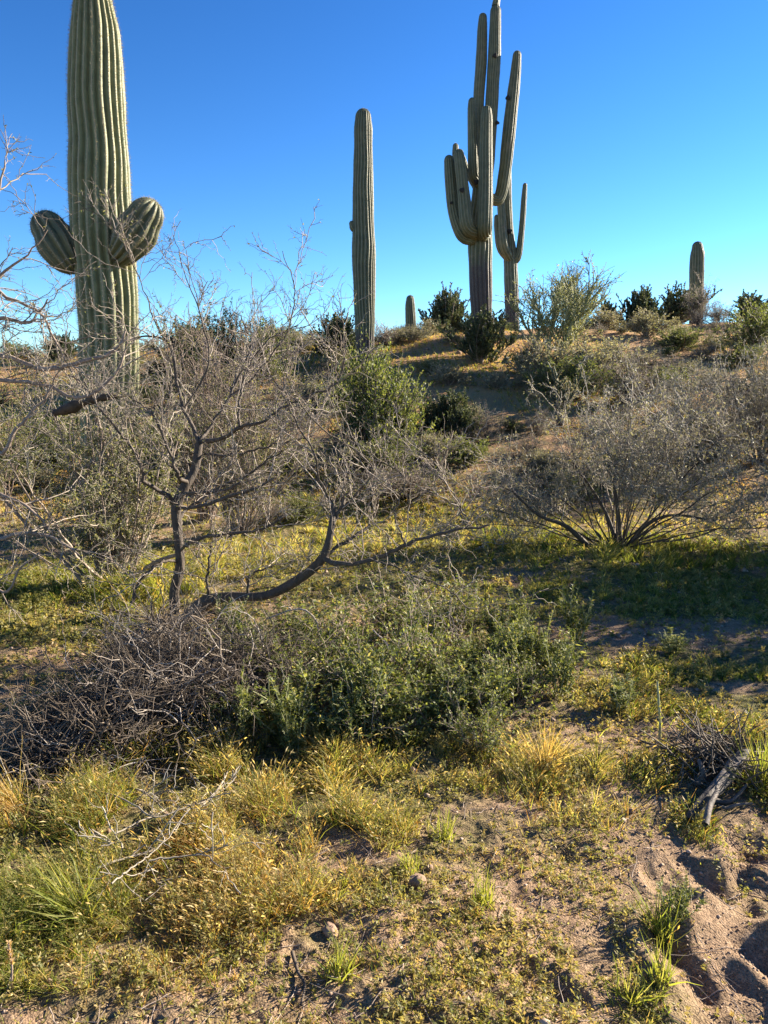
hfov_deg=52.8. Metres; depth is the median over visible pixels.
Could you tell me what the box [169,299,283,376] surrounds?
creosote bush
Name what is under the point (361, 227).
saguaro cactus
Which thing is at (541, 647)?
leafy weed
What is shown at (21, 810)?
grass tuft
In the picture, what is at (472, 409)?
bursage shrub
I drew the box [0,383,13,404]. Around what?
bursage shrub
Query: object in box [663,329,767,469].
bare catclaw shrub
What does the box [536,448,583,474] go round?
bursage shrub
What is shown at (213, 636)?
leafy weed
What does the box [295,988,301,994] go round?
stone
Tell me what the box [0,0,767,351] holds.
sky
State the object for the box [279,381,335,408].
bursage shrub
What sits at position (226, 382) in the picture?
creosote bush
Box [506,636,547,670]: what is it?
leafy weed
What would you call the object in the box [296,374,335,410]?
bursage shrub
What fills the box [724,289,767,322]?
jojoba bush
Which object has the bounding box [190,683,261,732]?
leafy weed
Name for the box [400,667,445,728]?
leafy weed
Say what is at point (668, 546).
green grass
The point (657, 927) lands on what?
grass tuft
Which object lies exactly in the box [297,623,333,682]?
leafy weed
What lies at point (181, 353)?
jojoba bush
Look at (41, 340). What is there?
bursage shrub
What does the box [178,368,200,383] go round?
creosote bush
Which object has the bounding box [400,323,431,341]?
bursage shrub
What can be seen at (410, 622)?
leafy weed
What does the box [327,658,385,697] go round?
leafy weed
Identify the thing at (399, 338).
bursage shrub
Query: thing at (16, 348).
creosote bush
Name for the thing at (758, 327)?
creosote bush
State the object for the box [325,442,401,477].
bursage shrub
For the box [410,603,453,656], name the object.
leafy weed
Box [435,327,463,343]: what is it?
bursage shrub
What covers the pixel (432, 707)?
leafy weed
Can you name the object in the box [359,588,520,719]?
undergrowth shrub
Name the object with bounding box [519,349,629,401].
creosote bush
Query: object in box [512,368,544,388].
bursage shrub
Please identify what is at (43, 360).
bursage shrub
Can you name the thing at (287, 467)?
creosote bush
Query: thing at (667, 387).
bursage shrub
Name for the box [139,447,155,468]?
creosote bush
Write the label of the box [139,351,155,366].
creosote bush
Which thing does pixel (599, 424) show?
bare shrub
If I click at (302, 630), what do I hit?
leafy weed
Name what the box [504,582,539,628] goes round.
leafy weed
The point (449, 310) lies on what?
jojoba bush
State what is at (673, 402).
bursage shrub
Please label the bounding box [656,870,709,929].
leafy weed
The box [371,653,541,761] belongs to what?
undergrowth shrub
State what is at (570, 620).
leafy weed
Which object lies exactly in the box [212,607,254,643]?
leafy weed
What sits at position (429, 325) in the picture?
bursage shrub
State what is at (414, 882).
stone
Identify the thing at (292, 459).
bare shrub
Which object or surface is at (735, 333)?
bursage shrub
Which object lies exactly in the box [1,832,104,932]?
grass tuft
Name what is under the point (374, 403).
creosote bush
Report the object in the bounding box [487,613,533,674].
leafy weed
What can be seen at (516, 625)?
leafy weed
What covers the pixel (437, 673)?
leafy weed
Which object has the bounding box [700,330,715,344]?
bare shrub
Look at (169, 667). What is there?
brush pile
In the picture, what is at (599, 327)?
bare shrub
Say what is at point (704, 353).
bare shrub
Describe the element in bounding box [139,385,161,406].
creosote bush
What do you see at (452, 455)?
bursage shrub
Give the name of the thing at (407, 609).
leafy weed
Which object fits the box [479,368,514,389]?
bursage shrub
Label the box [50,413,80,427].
creosote bush
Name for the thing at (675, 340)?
creosote bush
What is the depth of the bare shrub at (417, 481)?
10.43 m
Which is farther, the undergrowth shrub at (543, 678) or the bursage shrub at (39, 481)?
the bursage shrub at (39, 481)
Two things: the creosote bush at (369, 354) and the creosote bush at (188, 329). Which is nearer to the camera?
the creosote bush at (369, 354)
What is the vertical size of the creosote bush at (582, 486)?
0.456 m
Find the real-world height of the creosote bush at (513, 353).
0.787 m
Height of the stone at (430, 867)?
0.022 m
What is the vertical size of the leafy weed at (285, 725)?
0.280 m
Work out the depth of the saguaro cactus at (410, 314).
23.75 m
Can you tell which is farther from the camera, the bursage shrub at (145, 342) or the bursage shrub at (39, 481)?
the bursage shrub at (145, 342)
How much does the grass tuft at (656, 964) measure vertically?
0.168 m
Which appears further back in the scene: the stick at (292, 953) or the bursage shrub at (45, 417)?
the bursage shrub at (45, 417)
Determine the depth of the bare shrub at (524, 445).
12.52 m
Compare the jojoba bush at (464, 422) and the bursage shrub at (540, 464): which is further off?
the jojoba bush at (464, 422)
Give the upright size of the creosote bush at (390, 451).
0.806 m
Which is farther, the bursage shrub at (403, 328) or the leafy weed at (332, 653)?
the bursage shrub at (403, 328)
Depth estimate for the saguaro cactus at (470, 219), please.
18.65 m
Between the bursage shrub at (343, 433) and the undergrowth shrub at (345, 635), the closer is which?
the undergrowth shrub at (345, 635)
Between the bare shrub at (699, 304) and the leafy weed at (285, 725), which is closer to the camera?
the leafy weed at (285, 725)
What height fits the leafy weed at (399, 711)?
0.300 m
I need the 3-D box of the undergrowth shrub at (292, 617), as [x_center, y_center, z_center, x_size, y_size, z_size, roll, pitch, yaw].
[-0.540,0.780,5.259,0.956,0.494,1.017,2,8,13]
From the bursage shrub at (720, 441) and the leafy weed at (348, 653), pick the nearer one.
the leafy weed at (348, 653)
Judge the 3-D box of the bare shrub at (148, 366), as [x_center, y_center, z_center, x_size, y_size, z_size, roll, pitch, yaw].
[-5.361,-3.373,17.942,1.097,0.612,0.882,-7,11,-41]
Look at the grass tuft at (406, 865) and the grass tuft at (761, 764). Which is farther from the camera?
the grass tuft at (761, 764)
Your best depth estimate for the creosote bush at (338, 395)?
14.54 m
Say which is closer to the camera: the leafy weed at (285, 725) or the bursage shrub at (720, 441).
the leafy weed at (285, 725)
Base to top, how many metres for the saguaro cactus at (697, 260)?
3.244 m
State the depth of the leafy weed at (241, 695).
3.75 m
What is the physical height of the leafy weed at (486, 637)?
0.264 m
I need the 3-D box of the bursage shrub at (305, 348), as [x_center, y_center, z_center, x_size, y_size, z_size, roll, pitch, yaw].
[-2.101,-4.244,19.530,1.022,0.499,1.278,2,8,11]
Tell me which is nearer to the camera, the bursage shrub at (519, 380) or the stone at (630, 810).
the stone at (630, 810)
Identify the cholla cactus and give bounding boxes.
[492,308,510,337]
[546,361,588,425]
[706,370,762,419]
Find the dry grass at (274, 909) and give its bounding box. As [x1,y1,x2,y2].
[0,327,767,1023]
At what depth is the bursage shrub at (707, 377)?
16.52 m
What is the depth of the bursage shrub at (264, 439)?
12.38 m
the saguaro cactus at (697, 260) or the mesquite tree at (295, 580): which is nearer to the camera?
the mesquite tree at (295, 580)
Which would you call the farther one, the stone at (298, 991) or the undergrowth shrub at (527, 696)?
the undergrowth shrub at (527, 696)
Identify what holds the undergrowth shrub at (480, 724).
on the ground at (746, 976)
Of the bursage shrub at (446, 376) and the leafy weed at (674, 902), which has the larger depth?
the bursage shrub at (446, 376)
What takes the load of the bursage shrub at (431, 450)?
on the ground at (746, 976)
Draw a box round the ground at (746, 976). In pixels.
[0,322,767,1023]
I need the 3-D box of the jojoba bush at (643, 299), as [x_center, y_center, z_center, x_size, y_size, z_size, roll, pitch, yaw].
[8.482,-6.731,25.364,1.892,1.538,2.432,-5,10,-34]
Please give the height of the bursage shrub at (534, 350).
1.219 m
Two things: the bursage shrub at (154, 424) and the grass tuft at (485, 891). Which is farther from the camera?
the bursage shrub at (154, 424)
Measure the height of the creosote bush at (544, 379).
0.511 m
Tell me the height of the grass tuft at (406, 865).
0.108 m
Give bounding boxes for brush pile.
[0,567,392,837]
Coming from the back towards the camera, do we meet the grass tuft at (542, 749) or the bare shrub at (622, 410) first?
the bare shrub at (622, 410)
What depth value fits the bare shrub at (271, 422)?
13.47 m
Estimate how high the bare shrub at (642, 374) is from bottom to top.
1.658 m
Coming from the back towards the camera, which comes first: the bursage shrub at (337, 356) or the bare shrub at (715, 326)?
the bare shrub at (715, 326)
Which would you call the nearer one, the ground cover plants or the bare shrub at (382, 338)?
the ground cover plants
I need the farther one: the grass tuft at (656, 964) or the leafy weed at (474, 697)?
the leafy weed at (474, 697)
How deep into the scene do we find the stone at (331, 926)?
2.34 m
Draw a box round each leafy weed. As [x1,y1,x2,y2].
[183,618,243,651]
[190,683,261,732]
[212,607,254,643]
[213,593,248,637]
[221,636,254,682]
[229,660,268,741]
[230,629,276,656]
[239,663,326,745]
[245,640,304,698]
[278,702,308,761]
[279,658,332,722]
[280,615,321,651]
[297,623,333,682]
[303,629,342,671]
[319,673,387,739]
[321,643,401,697]
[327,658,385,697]
[336,638,402,697]
[337,647,409,740]
[342,625,370,663]
[367,679,422,734]
[372,636,414,670]
[381,610,421,664]
[396,599,444,648]
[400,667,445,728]
[403,598,433,653]
[406,648,471,714]
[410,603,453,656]
[426,665,490,729]
[437,630,483,675]
[438,665,509,727]
[455,622,485,684]
[471,623,530,655]
[471,650,520,719]
[472,598,507,649]
[474,632,506,673]
[483,599,515,644]
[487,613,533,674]
[495,655,557,702]
[501,627,536,655]
[503,608,537,648]
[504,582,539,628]
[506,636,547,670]
[515,605,556,676]
[534,626,591,674]
[542,629,593,696]
[556,581,594,642]
[592,670,641,711]
[653,624,693,654]
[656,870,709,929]
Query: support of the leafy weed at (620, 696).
on the ground at (746, 976)
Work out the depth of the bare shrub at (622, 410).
14.55 m
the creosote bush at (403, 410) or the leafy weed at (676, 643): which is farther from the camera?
the creosote bush at (403, 410)
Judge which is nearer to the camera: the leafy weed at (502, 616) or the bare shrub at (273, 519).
the leafy weed at (502, 616)
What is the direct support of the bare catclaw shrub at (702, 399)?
on the ground at (746, 976)
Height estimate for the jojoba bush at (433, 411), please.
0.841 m
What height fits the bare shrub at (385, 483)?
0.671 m
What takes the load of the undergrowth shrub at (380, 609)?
on the ground at (746, 976)
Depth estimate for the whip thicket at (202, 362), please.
9.50 m
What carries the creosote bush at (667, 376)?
on the ground at (746, 976)
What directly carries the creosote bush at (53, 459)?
on the ground at (746, 976)
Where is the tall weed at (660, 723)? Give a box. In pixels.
[655,680,662,743]
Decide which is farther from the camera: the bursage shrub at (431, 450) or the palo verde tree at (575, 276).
the palo verde tree at (575, 276)
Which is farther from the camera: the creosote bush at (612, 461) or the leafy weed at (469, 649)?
the creosote bush at (612, 461)
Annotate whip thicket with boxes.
[0,324,74,516]
[141,273,304,520]
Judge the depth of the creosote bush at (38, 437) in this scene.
11.38 m
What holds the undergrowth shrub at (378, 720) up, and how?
on the ground at (746, 976)
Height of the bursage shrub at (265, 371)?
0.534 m
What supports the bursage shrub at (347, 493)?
on the ground at (746, 976)
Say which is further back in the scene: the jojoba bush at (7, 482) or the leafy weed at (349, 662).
the jojoba bush at (7, 482)
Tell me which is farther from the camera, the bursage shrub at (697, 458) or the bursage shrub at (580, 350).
the bursage shrub at (580, 350)
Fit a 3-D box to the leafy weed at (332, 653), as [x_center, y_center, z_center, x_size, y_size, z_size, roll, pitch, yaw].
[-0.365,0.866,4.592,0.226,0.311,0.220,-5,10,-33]
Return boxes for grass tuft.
[0,734,30,817]
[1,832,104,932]
[304,921,363,985]
[395,845,422,874]
[426,806,461,842]
[468,860,511,910]
[513,716,580,771]
[602,952,667,1014]
[619,865,706,954]
[629,928,701,990]
[722,723,767,792]
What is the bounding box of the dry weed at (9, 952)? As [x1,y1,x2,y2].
[5,939,15,992]
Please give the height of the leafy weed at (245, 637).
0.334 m
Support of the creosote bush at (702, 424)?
on the ground at (746, 976)
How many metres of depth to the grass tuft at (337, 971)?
2.16 m
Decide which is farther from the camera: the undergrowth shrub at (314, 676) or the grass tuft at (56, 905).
the undergrowth shrub at (314, 676)
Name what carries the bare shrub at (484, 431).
on the ground at (746, 976)
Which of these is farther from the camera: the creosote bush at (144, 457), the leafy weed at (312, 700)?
the creosote bush at (144, 457)
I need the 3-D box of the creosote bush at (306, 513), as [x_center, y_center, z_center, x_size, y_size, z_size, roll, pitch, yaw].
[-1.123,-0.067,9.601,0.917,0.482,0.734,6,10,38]
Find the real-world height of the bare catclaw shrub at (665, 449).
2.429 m
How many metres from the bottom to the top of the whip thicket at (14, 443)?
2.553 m
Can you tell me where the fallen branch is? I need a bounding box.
[64,734,264,909]
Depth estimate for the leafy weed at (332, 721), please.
3.77 m
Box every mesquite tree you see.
[0,115,187,624]
[13,176,568,646]
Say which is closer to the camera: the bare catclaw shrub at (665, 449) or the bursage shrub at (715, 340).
the bare catclaw shrub at (665, 449)
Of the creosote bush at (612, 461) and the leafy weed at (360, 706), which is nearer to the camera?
the leafy weed at (360, 706)
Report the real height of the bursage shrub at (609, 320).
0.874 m
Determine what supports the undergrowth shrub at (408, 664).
on the ground at (746, 976)
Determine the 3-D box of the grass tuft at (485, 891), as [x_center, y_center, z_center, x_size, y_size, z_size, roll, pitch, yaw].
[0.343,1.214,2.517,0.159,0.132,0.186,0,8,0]
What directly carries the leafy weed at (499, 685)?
on the ground at (746, 976)
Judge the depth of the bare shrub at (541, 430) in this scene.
13.52 m
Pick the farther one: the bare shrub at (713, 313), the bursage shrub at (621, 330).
the bare shrub at (713, 313)
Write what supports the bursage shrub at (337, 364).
on the ground at (746, 976)
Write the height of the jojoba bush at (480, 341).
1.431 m
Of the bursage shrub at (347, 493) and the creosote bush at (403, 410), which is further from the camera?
the creosote bush at (403, 410)
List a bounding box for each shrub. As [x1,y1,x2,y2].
[0,294,236,586]
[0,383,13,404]
[8,463,72,491]
[27,354,53,368]
[36,408,61,422]
[37,338,52,353]
[119,287,358,535]
[138,413,182,445]
[139,337,158,347]
[139,356,161,375]
[188,609,302,675]
[195,600,315,648]
[222,583,375,647]
[235,425,283,446]
[240,622,361,746]
[247,493,296,524]
[252,357,277,378]
[260,415,291,433]
[260,422,325,476]
[265,377,289,403]
[277,400,309,424]
[277,591,419,695]
[278,327,302,339]
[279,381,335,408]
[285,334,317,351]
[289,332,313,351]
[289,662,457,768]
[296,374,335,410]
[298,563,497,643]
[312,622,473,712]
[313,356,349,370]
[316,347,349,368]
[323,355,350,373]
[323,361,391,392]
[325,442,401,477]
[329,412,355,453]
[339,457,482,508]
[339,484,353,499]
[357,464,407,503]
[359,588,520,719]
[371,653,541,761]
[374,319,401,347]
[377,326,409,343]
[383,567,518,641]
[390,326,404,334]
[392,432,444,459]
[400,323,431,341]
[408,351,767,555]
[412,317,444,335]
[413,360,490,387]
[415,687,547,756]
[417,431,448,465]
[431,435,465,449]
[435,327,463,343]
[436,639,568,715]
[444,443,462,464]
[453,394,508,446]
[467,402,485,423]
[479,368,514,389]
[494,329,573,380]
[496,432,558,457]
[503,653,577,700]
[510,449,557,476]
[512,330,648,387]
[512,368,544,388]
[519,464,573,489]
[522,449,566,475]
[523,403,556,436]
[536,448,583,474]
[568,336,766,461]
[568,412,636,434]
[582,340,685,406]
[585,322,609,335]
[586,304,626,330]
[590,334,662,377]
[593,461,637,487]
[607,700,767,826]
[614,324,627,333]
[615,404,642,419]
[618,345,701,379]
[620,305,686,338]
[654,323,708,347]
[657,391,690,412]
[658,377,680,397]
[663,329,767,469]
[673,270,719,325]
[676,357,704,377]
[677,448,709,465]
[683,292,734,327]
[683,340,728,361]
[692,367,726,388]
[698,318,729,333]
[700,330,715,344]
[701,421,749,459]
[702,332,730,350]
[718,326,743,343]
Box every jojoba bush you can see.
[0,446,39,484]
[43,330,77,358]
[145,315,215,374]
[306,308,377,355]
[410,387,477,433]
[418,280,469,332]
[431,303,520,364]
[442,403,481,441]
[593,298,637,329]
[602,283,669,328]
[657,280,722,324]
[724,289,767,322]
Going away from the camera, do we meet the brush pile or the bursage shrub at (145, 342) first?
the brush pile
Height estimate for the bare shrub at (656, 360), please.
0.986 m
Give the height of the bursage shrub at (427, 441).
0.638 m
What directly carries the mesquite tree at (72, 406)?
on the ground at (746, 976)
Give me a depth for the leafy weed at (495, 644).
4.45 m
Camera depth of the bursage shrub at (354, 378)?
15.63 m
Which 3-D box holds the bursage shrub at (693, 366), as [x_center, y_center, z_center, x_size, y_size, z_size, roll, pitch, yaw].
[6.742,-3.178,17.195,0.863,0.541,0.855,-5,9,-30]
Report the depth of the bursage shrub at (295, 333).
20.69 m
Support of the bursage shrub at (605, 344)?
on the ground at (746, 976)
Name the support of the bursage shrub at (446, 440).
on the ground at (746, 976)
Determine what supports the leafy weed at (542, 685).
on the ground at (746, 976)
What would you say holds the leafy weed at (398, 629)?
on the ground at (746, 976)
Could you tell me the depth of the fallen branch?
2.72 m
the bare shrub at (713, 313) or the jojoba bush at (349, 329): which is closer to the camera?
the jojoba bush at (349, 329)
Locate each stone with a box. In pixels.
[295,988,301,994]
[322,921,337,939]
[408,873,426,887]
[426,864,432,871]
[628,808,635,813]
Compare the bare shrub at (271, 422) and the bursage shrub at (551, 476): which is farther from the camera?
the bare shrub at (271, 422)
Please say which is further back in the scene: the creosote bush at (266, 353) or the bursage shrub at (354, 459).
the creosote bush at (266, 353)
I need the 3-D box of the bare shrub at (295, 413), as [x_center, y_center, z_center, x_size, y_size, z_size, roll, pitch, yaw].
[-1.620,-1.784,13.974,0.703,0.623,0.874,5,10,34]
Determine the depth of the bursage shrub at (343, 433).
12.80 m
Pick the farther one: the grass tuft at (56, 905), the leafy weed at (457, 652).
the leafy weed at (457, 652)
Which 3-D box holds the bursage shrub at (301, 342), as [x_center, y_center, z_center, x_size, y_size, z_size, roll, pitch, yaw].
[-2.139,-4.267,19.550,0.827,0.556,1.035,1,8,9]
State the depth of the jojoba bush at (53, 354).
19.49 m
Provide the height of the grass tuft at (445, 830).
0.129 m
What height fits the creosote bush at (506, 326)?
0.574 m
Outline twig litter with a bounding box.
[0,538,767,1023]
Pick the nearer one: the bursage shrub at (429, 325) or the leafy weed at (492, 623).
the leafy weed at (492, 623)
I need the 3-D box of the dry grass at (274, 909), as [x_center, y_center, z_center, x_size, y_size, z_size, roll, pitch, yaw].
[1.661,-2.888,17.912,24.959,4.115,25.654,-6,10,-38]
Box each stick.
[263,839,301,851]
[290,950,305,1005]
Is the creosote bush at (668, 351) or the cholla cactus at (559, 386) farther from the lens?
the creosote bush at (668, 351)
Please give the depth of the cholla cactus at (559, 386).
13.91 m
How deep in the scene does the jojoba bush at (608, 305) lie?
25.14 m
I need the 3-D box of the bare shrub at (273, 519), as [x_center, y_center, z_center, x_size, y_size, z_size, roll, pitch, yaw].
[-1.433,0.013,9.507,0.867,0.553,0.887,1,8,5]
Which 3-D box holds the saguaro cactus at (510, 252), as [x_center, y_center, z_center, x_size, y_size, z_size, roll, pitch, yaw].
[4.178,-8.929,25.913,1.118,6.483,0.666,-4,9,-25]
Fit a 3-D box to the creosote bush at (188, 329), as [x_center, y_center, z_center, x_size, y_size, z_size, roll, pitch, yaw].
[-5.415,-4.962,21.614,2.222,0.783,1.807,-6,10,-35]
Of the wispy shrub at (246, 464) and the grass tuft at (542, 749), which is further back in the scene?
the wispy shrub at (246, 464)
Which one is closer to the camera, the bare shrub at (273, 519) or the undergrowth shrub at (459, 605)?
the undergrowth shrub at (459, 605)
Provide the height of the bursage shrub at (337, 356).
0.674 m
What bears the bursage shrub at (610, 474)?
on the ground at (746, 976)
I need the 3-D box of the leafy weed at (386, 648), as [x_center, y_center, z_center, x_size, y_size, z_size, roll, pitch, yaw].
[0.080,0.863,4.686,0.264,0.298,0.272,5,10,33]
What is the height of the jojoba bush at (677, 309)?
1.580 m
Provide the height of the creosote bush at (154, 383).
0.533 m
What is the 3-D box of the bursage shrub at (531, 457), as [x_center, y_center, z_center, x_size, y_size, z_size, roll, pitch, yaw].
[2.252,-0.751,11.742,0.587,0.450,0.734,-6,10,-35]
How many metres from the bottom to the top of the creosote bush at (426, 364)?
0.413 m
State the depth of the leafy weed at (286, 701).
3.72 m
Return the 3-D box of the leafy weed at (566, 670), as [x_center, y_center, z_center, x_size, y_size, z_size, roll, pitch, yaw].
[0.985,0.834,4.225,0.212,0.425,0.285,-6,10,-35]
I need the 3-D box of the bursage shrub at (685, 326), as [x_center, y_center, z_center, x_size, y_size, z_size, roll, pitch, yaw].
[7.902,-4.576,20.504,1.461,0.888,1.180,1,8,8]
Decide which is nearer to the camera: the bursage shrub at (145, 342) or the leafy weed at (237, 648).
the leafy weed at (237, 648)
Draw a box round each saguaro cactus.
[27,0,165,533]
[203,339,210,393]
[349,107,375,373]
[405,295,415,326]
[444,0,521,330]
[494,173,527,330]
[689,241,704,323]
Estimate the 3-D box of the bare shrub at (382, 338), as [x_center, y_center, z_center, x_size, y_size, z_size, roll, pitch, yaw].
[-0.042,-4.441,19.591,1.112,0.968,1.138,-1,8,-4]
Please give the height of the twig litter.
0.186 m
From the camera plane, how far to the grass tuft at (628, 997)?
2.08 m
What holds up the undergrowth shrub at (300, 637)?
on the ground at (746, 976)
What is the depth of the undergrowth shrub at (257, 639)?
4.41 m
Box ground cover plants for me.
[0,465,767,1023]
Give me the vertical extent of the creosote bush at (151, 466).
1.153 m
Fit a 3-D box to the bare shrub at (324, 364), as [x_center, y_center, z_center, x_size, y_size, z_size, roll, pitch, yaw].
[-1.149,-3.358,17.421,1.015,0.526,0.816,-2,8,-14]
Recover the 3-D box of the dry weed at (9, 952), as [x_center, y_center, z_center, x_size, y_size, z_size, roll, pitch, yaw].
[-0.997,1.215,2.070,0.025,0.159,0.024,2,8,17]
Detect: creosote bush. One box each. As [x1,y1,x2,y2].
[0,337,43,359]
[0,409,78,473]
[7,414,78,467]
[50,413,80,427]
[138,416,196,483]
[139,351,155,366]
[139,372,200,393]
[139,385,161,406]
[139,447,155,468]
[149,322,221,342]
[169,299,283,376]
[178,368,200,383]
[211,371,247,395]
[227,315,301,383]
[228,435,298,481]
[263,487,326,522]
[266,324,307,339]
[305,381,361,411]
[316,324,439,450]
[332,430,427,479]
[348,346,392,369]
[366,364,426,446]
[407,357,446,373]
[430,432,497,471]
[490,417,524,432]
[498,320,514,330]
[501,343,532,374]
[517,369,563,390]
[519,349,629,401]
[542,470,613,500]
[564,440,675,490]
[634,364,701,392]
[651,324,715,350]
[655,346,683,356]
[674,408,733,437]
[709,296,767,355]
[714,341,766,367]
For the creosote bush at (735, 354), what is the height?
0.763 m
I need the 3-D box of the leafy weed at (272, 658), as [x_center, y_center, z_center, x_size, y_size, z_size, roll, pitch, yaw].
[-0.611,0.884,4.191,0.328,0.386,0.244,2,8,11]
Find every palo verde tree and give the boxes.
[489,251,626,355]
[541,259,616,325]
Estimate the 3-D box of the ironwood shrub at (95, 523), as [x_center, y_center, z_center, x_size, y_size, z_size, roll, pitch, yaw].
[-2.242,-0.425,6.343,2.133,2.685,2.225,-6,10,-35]
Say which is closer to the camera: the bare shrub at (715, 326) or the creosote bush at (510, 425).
the creosote bush at (510, 425)
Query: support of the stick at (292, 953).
on the ground at (746, 976)
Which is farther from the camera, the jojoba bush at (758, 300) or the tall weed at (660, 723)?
the jojoba bush at (758, 300)
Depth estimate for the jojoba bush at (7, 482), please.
10.94 m
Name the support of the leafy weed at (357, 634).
on the ground at (746, 976)
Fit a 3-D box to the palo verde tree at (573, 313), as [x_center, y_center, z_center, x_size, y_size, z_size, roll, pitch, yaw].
[4.044,-4.485,17.503,2.922,2.753,2.271,5,10,34]
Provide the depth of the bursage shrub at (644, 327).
21.29 m
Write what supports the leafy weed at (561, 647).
on the ground at (746, 976)
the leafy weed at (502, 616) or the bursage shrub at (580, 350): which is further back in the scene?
the bursage shrub at (580, 350)
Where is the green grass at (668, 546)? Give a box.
[0,328,767,1023]
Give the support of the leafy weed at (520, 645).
on the ground at (746, 976)
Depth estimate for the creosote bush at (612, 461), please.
11.42 m
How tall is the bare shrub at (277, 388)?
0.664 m
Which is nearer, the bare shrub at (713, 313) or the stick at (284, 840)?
the stick at (284, 840)
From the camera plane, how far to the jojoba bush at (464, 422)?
13.00 m
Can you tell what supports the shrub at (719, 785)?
on the ground at (746, 976)
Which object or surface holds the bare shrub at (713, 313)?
on the ground at (746, 976)
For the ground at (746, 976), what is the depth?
2.91 m
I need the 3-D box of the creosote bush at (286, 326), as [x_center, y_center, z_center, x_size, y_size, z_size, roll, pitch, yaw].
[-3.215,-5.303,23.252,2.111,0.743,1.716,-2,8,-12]
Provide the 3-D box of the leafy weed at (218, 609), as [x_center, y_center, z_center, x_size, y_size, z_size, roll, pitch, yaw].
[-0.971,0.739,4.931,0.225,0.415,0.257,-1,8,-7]
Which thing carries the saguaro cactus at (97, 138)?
on the ground at (746, 976)
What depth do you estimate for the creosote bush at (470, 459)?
11.83 m

